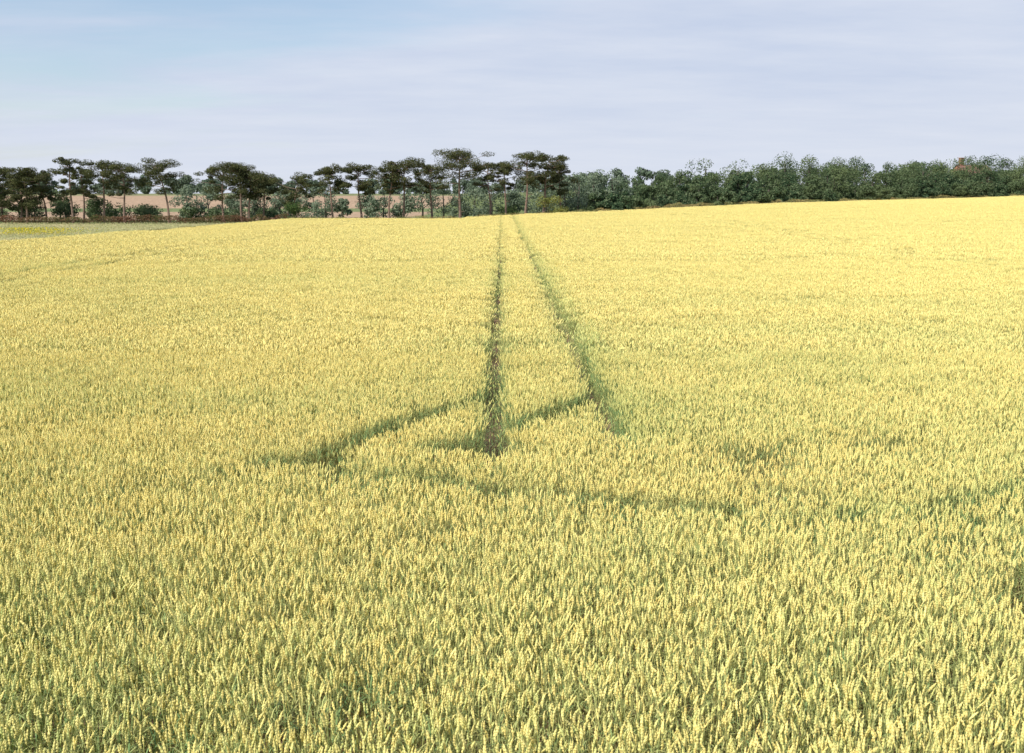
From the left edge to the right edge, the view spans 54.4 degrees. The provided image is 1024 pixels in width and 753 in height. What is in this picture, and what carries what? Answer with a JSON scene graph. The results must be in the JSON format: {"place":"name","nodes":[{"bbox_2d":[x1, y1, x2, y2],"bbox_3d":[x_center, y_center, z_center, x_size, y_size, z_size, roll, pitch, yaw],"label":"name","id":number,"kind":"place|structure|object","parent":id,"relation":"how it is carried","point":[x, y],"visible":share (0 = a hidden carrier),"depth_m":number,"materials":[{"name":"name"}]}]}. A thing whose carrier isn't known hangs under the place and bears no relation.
{"place":"outdoors","nodes":[
{"label":"outdoors","id":0,"kind":"place"},
{"bbox_2d":[0,195,1023,752],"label":"wheat field","id":1,"kind":"structure","parent":0,"point":[886,337],"depth_m":11.90,"materials":[{"name":"yellow plant"}]},
{"bbox_2d":[0,186,1023,752],"bbox_3d":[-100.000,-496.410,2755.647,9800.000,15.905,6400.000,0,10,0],"label":"ground","id":2,"kind":"structure","parent":0,"point":[150,200],"depth_m":11.38,"materials":[{"name":"brown soil"}]},
{"bbox_2d":[0,174,13,208],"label":"pine tree","id":3,"kind":"object","parent":2,"relation":"on","point":[2,197],"visible":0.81,"depth_m":168.77,"materials":[{"name":"green plant"}]},
{"bbox_2d":[0,166,15,221],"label":"pine tree","id":4,"kind":"object","parent":2,"relation":"on","point":[3,174],"visible":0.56,"depth_m":171.44,"materials":[{"name":"green plant"}]},
{"bbox_2d":[0,167,53,219],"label":"pine tree","id":5,"kind":"object","parent":2,"relation":"on","point":[16,178],"visible":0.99,"depth_m":166.22,"materials":[{"name":"green plant"}]},
{"bbox_2d":[21,168,68,221],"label":"pine tree","id":6,"kind":"object","parent":2,"relation":"on","point":[46,182],"visible":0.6,"depth_m":171.04,"materials":[{"name":"green plant"}]},
{"bbox_2d":[0,226,107,235],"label":"yellow flower patch","id":7,"kind":"object","parent":2,"relation":"on","point":[21,230],"visible":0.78,"depth_m":111.60,"materials":[{"name":"yellow plant"}]},
{"bbox_2d":[52,157,88,222],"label":"pine tree","id":8,"kind":"object","parent":2,"relation":"on","point":[67,168],"visible":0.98,"depth_m":165.19,"materials":[{"name":"green plant"}]},
{"bbox_2d":[62,168,95,218],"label":"pine tree","id":9,"kind":"object","parent":2,"relation":"on","point":[80,171],"visible":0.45,"depth_m":171.23,"materials":[{"name":"green plant"}]},
{"bbox_2d":[76,159,136,221],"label":"pine tree","id":10,"kind":"object","parent":2,"relation":"on","point":[92,174],"visible":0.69,"depth_m":167.23,"materials":[{"name":"green plant"}]},
{"bbox_2d":[0,222,229,239],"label":"meadow grass","id":11,"kind":"structure","parent":2,"relation":"on","point":[136,226],"depth_m":131.77,"materials":[{"name":"green plant"}]},
{"bbox_2d":[100,163,145,219],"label":"pine tree","id":12,"kind":"object","parent":2,"relation":"on","point":[115,176],"visible":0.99,"depth_m":164.67,"materials":[{"name":"green plant"}]},
{"bbox_2d":[0,188,277,221],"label":"understorey trees","id":13,"kind":"object","parent":2,"relation":"on","point":[64,206],"visible":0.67,"depth_m":175.30,"materials":[{"name":"green plant"}]},
{"bbox_2d":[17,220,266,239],"bbox_3d":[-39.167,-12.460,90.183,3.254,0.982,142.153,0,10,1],"label":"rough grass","id":14,"kind":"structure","parent":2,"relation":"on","point":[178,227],"depth_m":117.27,"materials":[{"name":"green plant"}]},
{"bbox_2d":[0,213,288,223],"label":"hedge","id":15,"kind":"object","parent":2,"relation":"on","point":[90,219],"visible":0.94,"depth_m":158.13,"materials":[{"name":"green plant"}]},
{"bbox_2d":[128,157,185,222],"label":"pine tree","id":16,"kind":"object","parent":2,"relation":"on","point":[153,173],"visible":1,"depth_m":164.03,"materials":[{"name":"green plant"}]},
{"bbox_2d":[191,165,248,221],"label":"pine tree","id":17,"kind":"object","parent":2,"relation":"on","point":[218,189],"visible":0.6,"depth_m":168.04,"materials":[{"name":"green plant"}]},
{"bbox_2d":[207,161,272,221],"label":"pine tree","id":18,"kind":"object","parent":2,"relation":"on","point":[243,175],"visible":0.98,"depth_m":164.72,"materials":[{"name":"green plant"}]},
{"bbox_2d":[249,173,281,220],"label":"pine tree","id":19,"kind":"object","parent":2,"relation":"on","point":[273,190],"visible":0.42,"depth_m":169.08,"materials":[{"name":"green plant"}]},
{"bbox_2d":[267,171,316,216],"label":"pine tree","id":20,"kind":"object","parent":2,"relation":"on","point":[302,181],"visible":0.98,"depth_m":165.55,"materials":[{"name":"green plant"}]},
{"bbox_2d":[282,201,309,217],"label":"bush","id":21,"kind":"object","parent":2,"relation":"on","point":[295,209],"visible":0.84,"depth_m":163.70,"materials":[{"name":"green plant"}]},
{"bbox_2d":[313,162,350,217],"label":"pine tree","id":22,"kind":"object","parent":2,"relation":"on","point":[328,172],"visible":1,"depth_m":165.49,"materials":[{"name":"green plant"}]},
{"bbox_2d":[333,162,385,217],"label":"pine tree","id":23,"kind":"object","parent":2,"relation":"on","point":[350,169],"visible":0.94,"depth_m":168.16,"materials":[{"name":"green plant"}]},
{"bbox_2d":[372,162,405,217],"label":"pine tree","id":24,"kind":"object","parent":2,"relation":"on","point":[392,168],"visible":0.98,"depth_m":164.50,"materials":[{"name":"green plant"}]},
{"bbox_2d":[169,169,633,220],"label":"willow trees","id":25,"kind":"object","parent":2,"relation":"on","point":[512,196],"visible":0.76,"depth_m":179.39,"materials":[{"name":"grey plant"}]},
{"bbox_2d":[378,157,431,217],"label":"pine tree","id":26,"kind":"object","parent":2,"relation":"on","point":[409,164],"visible":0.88,"depth_m":165.45,"materials":[{"name":"green plant"}]},
{"bbox_2d":[411,160,449,216],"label":"pine tree","id":27,"kind":"object","parent":2,"relation":"on","point":[430,170],"visible":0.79,"depth_m":169.99,"materials":[{"name":"green plant"}]},
{"bbox_2d":[432,148,494,217],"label":"pine tree","id":28,"kind":"object","parent":2,"relation":"on","point":[455,156],"visible":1,"depth_m":163.57,"materials":[{"name":"green plant"}]},
{"bbox_2d":[292,208,637,218],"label":"rough grass","id":29,"kind":"structure","parent":2,"relation":"on","point":[454,217],"depth_m":164.56,"materials":[{"name":"green plant"}]},
{"bbox_2d":[470,162,513,214],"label":"pine tree","id":30,"kind":"object","parent":2,"relation":"on","point":[485,179],"visible":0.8,"depth_m":169.00,"materials":[{"name":"green plant"}]},
{"bbox_2d":[4,160,1004,194],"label":"distant trees","id":31,"kind":"object","parent":2,"relation":"on","point":[186,180],"visible":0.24,"depth_m":468.24,"materials":[{"name":"green plant"}]},
{"bbox_2d":[487,162,522,213],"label":"pine tree","id":32,"kind":"object","parent":2,"relation":"on","point":[504,173],"visible":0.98,"depth_m":166.07,"materials":[{"name":"green plant"}]},
{"bbox_2d":[493,204,518,214],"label":"bush","id":33,"kind":"object","parent":2,"relation":"on","point":[510,210],"visible":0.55,"depth_m":169.59,"materials":[{"name":"green plant"}]},
{"bbox_2d":[500,150,557,213],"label":"pine tree","id":34,"kind":"object","parent":2,"relation":"on","point":[529,157],"visible":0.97,"depth_m":164.55,"materials":[{"name":"green plant"}]},
{"bbox_2d":[530,154,569,211],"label":"pine tree","id":35,"kind":"object","parent":2,"relation":"on","point":[561,165],"visible":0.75,"depth_m":167.14,"materials":[{"name":"green plant"}]},
{"bbox_2d":[536,195,568,212],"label":"bush","id":36,"kind":"object","parent":2,"relation":"on","point":[554,199],"visible":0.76,"depth_m":164.72,"materials":[{"name":"green plant"}]},
{"bbox_2d":[541,163,579,207],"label":"pine tree","id":37,"kind":"object","parent":2,"relation":"on","point":[564,184],"visible":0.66,"depth_m":170.63,"materials":[{"name":"green plant"}]},
{"bbox_2d":[537,151,1023,211],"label":"woodland trees","id":38,"kind":"object","parent":2,"relation":"on","point":[684,188],"visible":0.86,"depth_m":225.17,"materials":[{"name":"green plant"}]},
{"bbox_2d":[601,194,1023,210],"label":"rough grass","id":39,"kind":"structure","parent":2,"relation":"on","point":[754,202],"depth_m":206.84,"materials":[{"name":"green plant"}]},
{"bbox_2d":[0,0,1023,193],"label":"sky","id":40,"kind":"structure","parent":0,"point":[281,88],"materials":[{"name":"blue"}]},
{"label":"walls","id":41,"kind":"object","parent":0,"visible":0},
{"bbox_2d":[958,165,991,173],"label":"roof","id":42,"kind":"structure","parent":41,"relation":"on","point":[969,169],"depth_m":324.18,"materials":[{"name":"tile"}]}
]}

